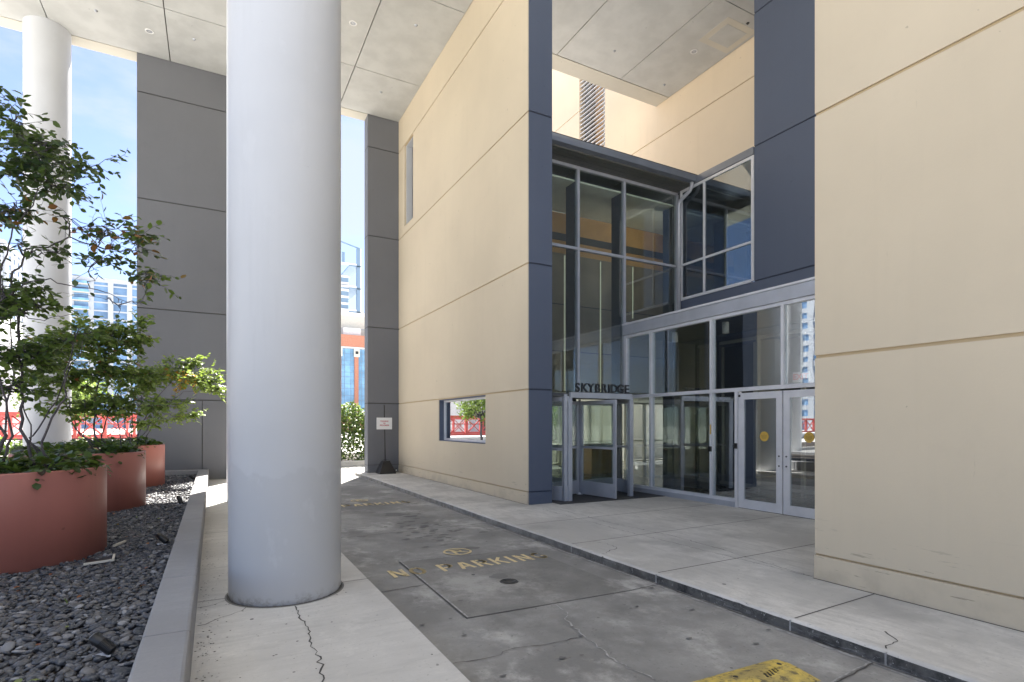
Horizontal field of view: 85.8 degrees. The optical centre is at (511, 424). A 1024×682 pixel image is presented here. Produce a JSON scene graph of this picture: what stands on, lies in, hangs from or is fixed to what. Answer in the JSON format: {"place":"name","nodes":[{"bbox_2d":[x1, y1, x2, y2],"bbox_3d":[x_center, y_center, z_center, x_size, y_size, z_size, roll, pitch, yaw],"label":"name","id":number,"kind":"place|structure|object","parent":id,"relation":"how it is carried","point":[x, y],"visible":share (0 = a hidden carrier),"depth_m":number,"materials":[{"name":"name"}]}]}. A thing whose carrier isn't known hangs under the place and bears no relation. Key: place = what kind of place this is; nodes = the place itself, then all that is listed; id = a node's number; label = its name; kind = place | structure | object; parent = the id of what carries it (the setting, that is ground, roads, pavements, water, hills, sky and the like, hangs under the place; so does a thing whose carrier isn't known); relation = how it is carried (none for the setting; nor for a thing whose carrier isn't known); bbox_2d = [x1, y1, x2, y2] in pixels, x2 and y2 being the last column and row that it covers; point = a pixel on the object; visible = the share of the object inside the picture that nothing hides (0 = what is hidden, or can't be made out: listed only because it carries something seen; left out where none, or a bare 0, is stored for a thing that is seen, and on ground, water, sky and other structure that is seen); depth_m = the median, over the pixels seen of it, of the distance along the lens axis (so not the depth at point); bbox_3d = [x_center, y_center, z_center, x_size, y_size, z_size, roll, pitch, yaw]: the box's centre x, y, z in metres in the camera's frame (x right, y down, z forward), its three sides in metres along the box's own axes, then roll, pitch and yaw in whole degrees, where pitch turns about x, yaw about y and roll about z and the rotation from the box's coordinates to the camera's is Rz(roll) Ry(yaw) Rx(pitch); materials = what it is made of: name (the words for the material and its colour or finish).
{"place":"outdoors","nodes":[
{"label":"outdoors","id":0,"kind":"place"},
{"bbox_2d":[1,428,362,456],"bbox_3d":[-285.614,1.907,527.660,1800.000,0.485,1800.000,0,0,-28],"label":"ground","id":1,"kind":"structure","parent":0,"point":[89,431],"depth_m":129.94,"materials":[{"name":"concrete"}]},
{"bbox_2d":[0,319,22,434],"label":"concrete building","id":2,"kind":"structure","parent":1,"relation":"on","point":[14,341],"depth_m":50.15,"materials":[{"name":"white concrete"}]},
{"bbox_2d":[0,239,22,325],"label":"apartment tower","id":3,"kind":"structure","parent":1,"relation":"on","point":[14,257],"depth_m":205.10,"materials":[{"name":"white glass"}]},
{"bbox_2d":[23,15,71,451],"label":"concrete column","id":4,"kind":"structure","parent":1,"relation":"on","point":[47,64],"depth_m":13.47,"materials":[{"name":"paint"}]},
{"bbox_2d":[10,378,113,424],"bbox_3d":[-24.980,-0.698,30.868,4.970,4.702,4.879,0,0,-28],"label":"street tree","id":5,"kind":"object","parent":1,"relation":"on","point":[81,395],"visible":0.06,"depth_m":30.28,"materials":[{"name":"green plant"}]},
{"bbox_2d":[0,412,136,448],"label":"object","id":6,"kind":"structure","parent":1,"relation":"on","point":[12,415],"depth_m":34.37,"materials":[{"name":"paint"}]},
{"bbox_2d":[0,474,196,681],"bbox_3d":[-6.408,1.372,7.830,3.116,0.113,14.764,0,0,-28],"label":"pebble bed","id":7,"kind":"object","parent":1,"relation":"on","point":[101,583],"visible":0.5,"depth_m":4.22,"materials":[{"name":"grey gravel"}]},
{"bbox_2d":[0,464,106,574],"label":"round planter","id":8,"kind":"object","parent":7,"relation":"on","point":[58,517],"visible":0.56,"depth_m":5.29,"materials":[{"name":"ceramic"}]},
{"bbox_2d":[0,450,112,489],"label":"ivy plant","id":9,"kind":"object","parent":8,"relation":"in","point":[76,461],"visible":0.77,"depth_m":5.64,"materials":[{"name":"green plant"}]},
{"bbox_2d":[0,86,185,472],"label":"potted shrub","id":10,"kind":"object","parent":8,"relation":"in","point":[35,162],"visible":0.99,"depth_m":5.48,"materials":[{"name":"green plant"}]},
{"bbox_2d":[8,451,145,512],"bbox_3d":[-7.026,0.915,8.989,1.760,0.930,1.760,0,0,-28],"label":"round planter","id":11,"kind":"object","parent":7,"relation":"on","point":[126,484],"visible":0.29,"depth_m":8.80,"materials":[{"name":"ceramic"}]},
{"bbox_2d":[7,439,145,463],"bbox_3d":[-7.058,0.438,8.975,1.863,0.389,1.887,0,0,-28],"label":"ivy plant","id":12,"kind":"object","parent":11,"relation":"in","point":[111,446],"visible":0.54,"depth_m":8.74,"materials":[{"name":"green plant"}]},
{"bbox_2d":[6,308,172,449],"bbox_3d":[-6.860,-0.709,8.978,2.349,2.442,1.613,0,0,-28],"label":"potted shrub","id":13,"kind":"object","parent":11,"relation":"in","point":[104,356],"visible":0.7,"depth_m":8.92,"materials":[{"name":"green plant"}]},
{"bbox_2d":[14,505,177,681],"bbox_3d":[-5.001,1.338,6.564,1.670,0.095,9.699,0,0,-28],"label":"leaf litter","id":14,"kind":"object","parent":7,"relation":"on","point":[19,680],"visible":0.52,"depth_m":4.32,"materials":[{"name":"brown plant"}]},
{"bbox_2d":[88,632,116,656],"bbox_3d":[-2.400,1.291,3.247,0.152,0.145,0.094,0,0,2],"label":"garden spotlight","id":15,"kind":"object","parent":7,"relation":"on","point":[105,646],"visible":1,"depth_m":3.21,"materials":[{"name":"black plastic"}]},
{"bbox_2d":[83,540,125,565],"bbox_3d":[-4.263,1.342,5.793,0.257,0.028,1.107,0,0,-28],"label":"pipe","id":16,"kind":"object","parent":7,"relation":"on","point":[98,561],"visible":1,"depth_m":5.45,"materials":[{"name":"beige paint"}]},
{"bbox_2d":[96,444,164,486],"bbox_3d":[-8.705,0.915,12.174,1.760,0.930,1.760,0,0,-28],"label":"round planter","id":17,"kind":"object","parent":7,"relation":"on","point":[155,465],"visible":0.24,"depth_m":12.10,"materials":[{"name":"ceramic"}]},
{"bbox_2d":[71,435,164,446],"bbox_3d":[-8.727,0.431,12.136,1.823,0.400,1.908,0,0,-28],"label":"ivy plant","id":18,"kind":"object","parent":17,"relation":"in","point":[140,441],"visible":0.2,"depth_m":12.11,"materials":[{"name":"green plant"}]},
{"bbox_2d":[94,353,225,442],"bbox_3d":[-7.905,-0.587,12.574,2.808,2.188,1.440,0,0,-7],"label":"potted shrub","id":19,"kind":"object","parent":17,"relation":"in","point":[191,377],"visible":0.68,"depth_m":12.57,"materials":[{"name":"green plant"}]},
{"bbox_2d":[155,532,168,544],"bbox_3d":[-3.950,1.291,6.239,0.151,0.145,0.096,0,0,8],"label":"garden spotlight","id":20,"kind":"object","parent":7,"relation":"on","point":[162,538],"visible":1,"depth_m":6.21,"materials":[{"name":"black plastic"}]},
{"bbox_2d":[127,469,208,681],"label":"planter kerb","id":21,"kind":"structure","parent":7,"relation":"on","point":[164,652],"depth_m":3.81,"materials":[{"name":"concrete"}]},
{"bbox_2d":[176,496,182,503],"bbox_3d":[-5.639,1.286,9.353,0.106,0.155,0.131,0,0,-28],"label":"garden spotlight","id":22,"kind":"object","parent":7,"relation":"on","point":[179,500],"visible":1,"depth_m":9.33,"materials":[{"name":"black plastic"}]},
{"bbox_2d":[72,275,136,428],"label":"apartment tower","id":23,"kind":"structure","parent":1,"relation":"on","point":[124,290],"depth_m":227.55,"materials":[{"name":"white glass"}]},
{"bbox_2d":[341,241,360,312],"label":"glass tower","id":24,"kind":"structure","parent":1,"relation":"on","point":[348,292],"depth_m":295.20,"materials":[{"name":"blue glass"}]},
{"bbox_2d":[342,453,362,460],"bbox_3d":[-8.158,1.690,25.575,70.000,0.320,7.250,0,0,-28],"label":"planting bed","id":25,"kind":"object","parent":1,"relation":"on","point":[350,456],"depth_m":25.51,"materials":[{"name":"soil"}]},
{"bbox_2d":[0,434,92,463],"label":"hedge","id":26,"kind":"object","parent":25,"relation":"on","point":[10,445],"visible":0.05,"depth_m":18.11,"materials":[{"name":"green plant"}]},
{"bbox_2d":[0,438,122,453],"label":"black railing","id":27,"kind":"object","parent":25,"relation":"on","point":[72,438],"visible":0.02,"depth_m":17.80,"materials":[{"name":"metal"}]},
{"bbox_2d":[341,401,364,460],"bbox_3d":[-6.500,0.287,23.337,5.203,2.673,1.872,0,0,-28],"label":"hedge","id":28,"kind":"object","parent":25,"relation":"on","point":[356,419],"visible":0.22,"depth_m":22.70,"materials":[{"name":"green plant"}]},
{"bbox_2d":[341,334,364,429],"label":"brick building","id":29,"kind":"structure","parent":1,"relation":"on","point":[352,367],"depth_m":118.18,"materials":[{"name":"blue glass"}]},
{"bbox_2d":[341,311,364,335],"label":"concrete building","id":30,"kind":"structure","parent":1,"relation":"on","point":[352,323],"depth_m":121.60,"materials":[{"name":"white concrete"}]},
{"bbox_2d":[341,460,364,465],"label":"kerb","id":31,"kind":"structure","parent":1,"relation":"on","point":[352,463],"depth_m":22.12,"materials":[{"name":"concrete"}]},
{"bbox_2d":[552,404,662,456],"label":"garden wall","id":32,"kind":"structure","parent":1,"relation":"on","point":[600,422],"depth_m":27.63,"materials":[{"name":"beige concrete"}]},
{"bbox_2d":[190,479,469,681],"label":"walkway","id":33,"kind":"structure","parent":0,"point":[357,626],"depth_m":4.03,"materials":[{"name":"concrete"}]},
{"bbox_2d":[137,52,225,479],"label":"grey wall","id":34,"kind":"structure","parent":33,"relation":"on","point":[181,152],"depth_m":15.22,"materials":[{"name":"paint"}]},
{"bbox_2d":[226,0,227,501],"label":"concrete column","id":35,"kind":"structure","parent":33,"relation":"on","point":[227,250],"depth_m":10.93,"materials":[{"name":"paint"}]},
{"bbox_2d":[228,0,340,606],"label":"concrete column","id":36,"kind":"structure","parent":33,"relation":"on","point":[284,302],"depth_m":4.74,"materials":[{"name":"paint"}]},
{"bbox_2d":[0,0,754,121],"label":"ceiling","id":37,"kind":"structure","parent":0,"point":[390,51],"depth_m":14.08,"materials":[{"name":"paint"}]},
{"bbox_2d":[145,29,153,33],"bbox_3d":[-9.136,-9.905,13.896,0.200,0.011,0.200,0,0,-28],"label":"recessed light","id":38,"kind":"object","parent":37,"relation":"attached to","point":[149,31],"visible":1,"depth_m":13.89,"materials":[{"name":"white paint"}]},
{"bbox_2d":[349,20,356,25],"bbox_3d":[-3.924,-9.905,13.614,0.200,0.011,0.200,0,0,-28],"label":"recessed light","id":39,"kind":"object","parent":37,"relation":"attached to","point":[352,23],"visible":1,"depth_m":13.61,"materials":[{"name":"white paint"}]},
{"bbox_2d":[690,49,697,53],"bbox_3d":[4.840,-9.905,14.650,0.200,0.011,0.200,0,0,-28],"label":"recessed light","id":40,"kind":"object","parent":37,"relation":"attached to","point":[694,51],"visible":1,"depth_m":14.64,"materials":[{"name":"white paint"}]},
{"bbox_2d":[698,17,753,53],"bbox_3d":[5.494,-9.905,14.061,1.050,0.013,0.940,0,0,-28],"label":"access panel","id":41,"kind":"object","parent":37,"relation":"attached to","point":[727,35],"visible":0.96,"depth_m":14.03,"materials":[{"name":"beige paint"}]},
{"bbox_2d":[708,23,747,47],"bbox_3d":[5.494,-9.902,14.061,0.750,0.008,0.640,0,0,-28],"label":"hatch door","id":42,"kind":"structure","parent":41,"relation":"in","point":[726,36],"depth_m":14.04,"materials":[{"name":"paint"}]},
{"bbox_2d":[0,26,754,312],"label":"sky","id":43,"kind":"structure","parent":0,"point":[104,86],"materials":[{"name":"blue"}]},
{"bbox_2d":[341,456,931,681],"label":"road","id":44,"kind":"structure","parent":0,"point":[645,640],"depth_m":4.52,"materials":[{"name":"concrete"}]},
{"bbox_2d":[341,499,408,506],"bbox_3d":[-3.216,1.641,11.587,1.967,0.001,1.028,0,0,-28],"label":"road marking","id":45,"kind":"object","parent":44,"relation":"on","point":[357,500],"visible":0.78,"depth_m":11.44,"materials":[{"name":"paint"}]},
{"bbox_2d":[399,548,631,618],"bbox_3d":[-0.109,1.696,6.026,1.780,0.108,2.209,0,0,-28],"label":"road patch","id":46,"kind":"object","parent":44,"relation":"on","point":[476,589],"visible":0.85,"depth_m":5.73,"materials":[{"name":"concrete"}]},
{"bbox_2d":[387,548,547,577],"bbox_3d":[-0.622,1.641,6.794,1.967,0.001,1.028,0,0,-28],"label":"road marking","id":47,"kind":"object","parent":46,"relation":"on","point":[462,566],"visible":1,"depth_m":6.55,"materials":[{"name":"paint"}]},
{"bbox_2d":[500,579,518,583],"bbox_3d":[-0.031,1.641,5.771,0.200,0.004,0.200,0,0,-28],"label":"drain cover","id":48,"kind":"object","parent":46,"relation":"on","point":[508,581],"visible":1,"depth_m":5.76,"materials":[{"name":"metal"}]},
{"bbox_2d":[552,443,555,462],"bbox_3d":[0.815,1.173,22.444,1.900,0.955,0.700,0,0,-28],"label":"white planter box","id":49,"kind":"object","parent":44,"relation":"on","point":[553,456],"visible":0.02,"depth_m":22.52,"materials":[{"name":"paint"}]},
{"bbox_2d":[552,406,561,440],"bbox_3d":[0.232,-0.008,23.189,5.459,3.238,1.358,0,0,-28],"label":"hedge","id":50,"kind":"object","parent":44,"relation":"on","point":[555,424],"visible":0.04,"depth_m":23.77,"materials":[{"name":"green plant"}]},
{"bbox_2d":[358,512,770,676],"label":"road stains","id":51,"kind":"object","parent":44,"relation":"on","point":[500,575],"visible":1,"depth_m":8.02,"materials":[{"name":"concrete"}]},
{"bbox_2d":[556,440,595,462],"bbox_3d":[2.573,1.173,23.396,1.900,0.955,0.700,0,0,-28],"label":"white planter box","id":52,"kind":"object","parent":44,"relation":"on","point":[561,452],"visible":0.09,"depth_m":22.71,"materials":[{"name":"paint"}]},
{"bbox_2d":[596,442,623,459],"bbox_3d":[4.332,1.173,24.348,1.900,0.955,0.700,0,0,-28],"label":"white planter box","id":53,"kind":"object","parent":44,"relation":"on","point":[622,449],"depth_m":24.23,"materials":[{"name":"paint"}]},
{"bbox_2d":[693,659,820,681],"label":"tactile paving","id":54,"kind":"structure","parent":44,"relation":"on","point":[775,670],"depth_m":3.54,"materials":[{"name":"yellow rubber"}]},
{"bbox_2d":[552,461,814,519],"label":"lobby floor","id":55,"kind":"structure","parent":0,"point":[641,473],"depth_m":13.79,"materials":[{"name":"grey tile"}]},
{"bbox_2d":[584,442,623,473],"bbox_3d":[2.844,1.075,17.697,1.350,0.950,0.780,0,0,-28],"label":"reception desk","id":56,"kind":"object","parent":55,"relation":"on","point":[597,461],"visible":0.46,"depth_m":17.33,"materials":[{"name":"brown wood"}]},
{"bbox_2d":[552,131,723,484],"bbox_3d":[4.927,-2.256,18.259,14.350,7.612,8.175,0,0,-28],"label":"glass lobby","id":57,"kind":"object","parent":55,"relation":"on","point":[616,239],"visible":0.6,"depth_m":14.61,"materials":[{"name":"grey glass"}]},
{"bbox_2d":[552,37,754,174],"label":"wall","id":58,"kind":"structure","parent":57,"relation":"on","point":[701,123],"depth_m":16.38,"materials":[{"name":"beige paint"}]},
{"bbox_2d":[622,277,815,507],"bbox_3d":[5.805,-0.420,10.960,3.555,3.940,6.850,0,0,-28],"label":"storefront","id":59,"kind":"object","parent":55,"relation":"on","point":[758,365],"visible":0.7,"depth_m":12.55,"materials":[{"name":"metal"}]},
{"bbox_2d":[672,332,677,342],"bbox_3d":[3.666,-1.960,12.387,0.130,0.220,0.130,0,0,-28],"label":"cylinder lamp","id":60,"kind":"object","parent":59,"relation":"attached to","point":[674,337],"visible":1,"depth_m":12.34,"materials":[{"name":"white paint"}]},
{"bbox_2d":[722,322,728,333],"bbox_3d":[4.326,-1.960,11.167,0.130,0.220,0.130,0,0,-28],"label":"cylinder lamp","id":61,"kind":"object","parent":59,"relation":"attached to","point":[725,327],"visible":1,"depth_m":11.12,"materials":[{"name":"white paint"}]},
{"bbox_2d":[678,0,815,346],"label":"blue wall","id":62,"kind":"structure","parent":59,"relation":"on","point":[747,218],"depth_m":11.74,"materials":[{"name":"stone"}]},
{"bbox_2d":[680,155,753,300],"bbox_3d":[4.779,-4.498,12.971,0.065,2.765,2.155,0,0,-28],"label":"window frame","id":63,"kind":"structure","parent":62,"relation":"in","point":[717,216],"depth_m":12.85,"materials":[{"name":"metal"}]},
{"bbox_2d":[738,391,782,513],"bbox_3d":[4.450,0.481,9.888,0.060,2.122,0.905,0,0,-28],"label":"glass door","id":64,"kind":"structure","parent":59,"relation":"attached to","point":[776,507],"depth_m":9.82,"materials":[{"name":"metal"}]},
{"bbox_2d":[783,389,814,518],"bbox_3d":[4.899,0.481,9.057,0.060,2.122,0.945,0,0,-28],"label":"glass door","id":65,"kind":"structure","parent":59,"relation":"attached to","point":[789,509],"depth_m":9.37,"materials":[{"name":"metal"}]},
{"bbox_2d":[793,313,809,382],"bbox_3d":[5.382,-1.430,10.259,0.047,1.280,0.320,0,0,-28],"label":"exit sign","id":66,"kind":"object","parent":59,"relation":"hanging from","point":[801,376],"visible":1,"depth_m":10.25,"materials":[{"name":"grey"}]},
{"bbox_2d":[355,472,1023,681],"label":"sidewalk","id":67,"kind":"structure","parent":0,"point":[756,564],"depth_m":5.93,"materials":[{"name":"concrete"}]},
{"bbox_2d":[365,114,398,472],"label":"grey pier","id":68,"kind":"structure","parent":67,"relation":"on","point":[381,262],"depth_m":17.84,"materials":[{"name":"paint"}]},
{"bbox_2d":[375,405,396,473],"bbox_3d":[-4.006,0.465,17.473,0.590,2.170,0.534,0,0,-28],"label":"sign stand","id":69,"kind":"object","parent":67,"relation":"on","point":[385,465],"visible":1,"depth_m":17.38,"materials":[{"name":"black plastic"}]},
{"bbox_2d":[398,0,551,504],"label":"beige wall","id":70,"kind":"structure","parent":67,"relation":"on","point":[475,267],"depth_m":12.49,"materials":[{"name":"paint"}]},
{"bbox_2d":[444,397,484,442],"bbox_3d":[-1.100,-0.112,13.692,0.140,1.100,2.906,0,0,-28],"label":"window frame","id":71,"kind":"structure","parent":70,"relation":"in","point":[464,419],"depth_m":13.71,"materials":[{"name":"metal"}]},
{"bbox_2d":[552,392,632,500],"bbox_3d":[1.459,0.450,12.161,2.384,2.200,2.189,0,0,-28],"label":"revolving door","id":72,"kind":"structure","parent":67,"relation":"on","point":[566,486],"depth_m":11.75,"materials":[{"name":"grey metal"}]},
{"bbox_2d":[575,383,628,393],"bbox_3d":[1.883,-0.748,11.500,1.520,0.197,0.045,0,0,-28],"label":"entrance sign","id":73,"kind":"object","parent":72,"relation":"on","point":[611,391],"visible":1,"depth_m":11.51,"materials":[{"name":"metal"}]},
{"bbox_2d":[552,491,662,504],"bbox_3d":[1.798,1.545,11.867,2.660,0.008,1.400,0,0,-28],"label":"door mat","id":74,"kind":"object","parent":67,"relation":"on","point":[582,498],"depth_m":11.62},
{"bbox_2d":[814,0,1023,630],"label":"beige wall","id":75,"kind":"structure","parent":0,"point":[919,303],"depth_m":4.73,"materials":[{"name":"paint"}]}
]}

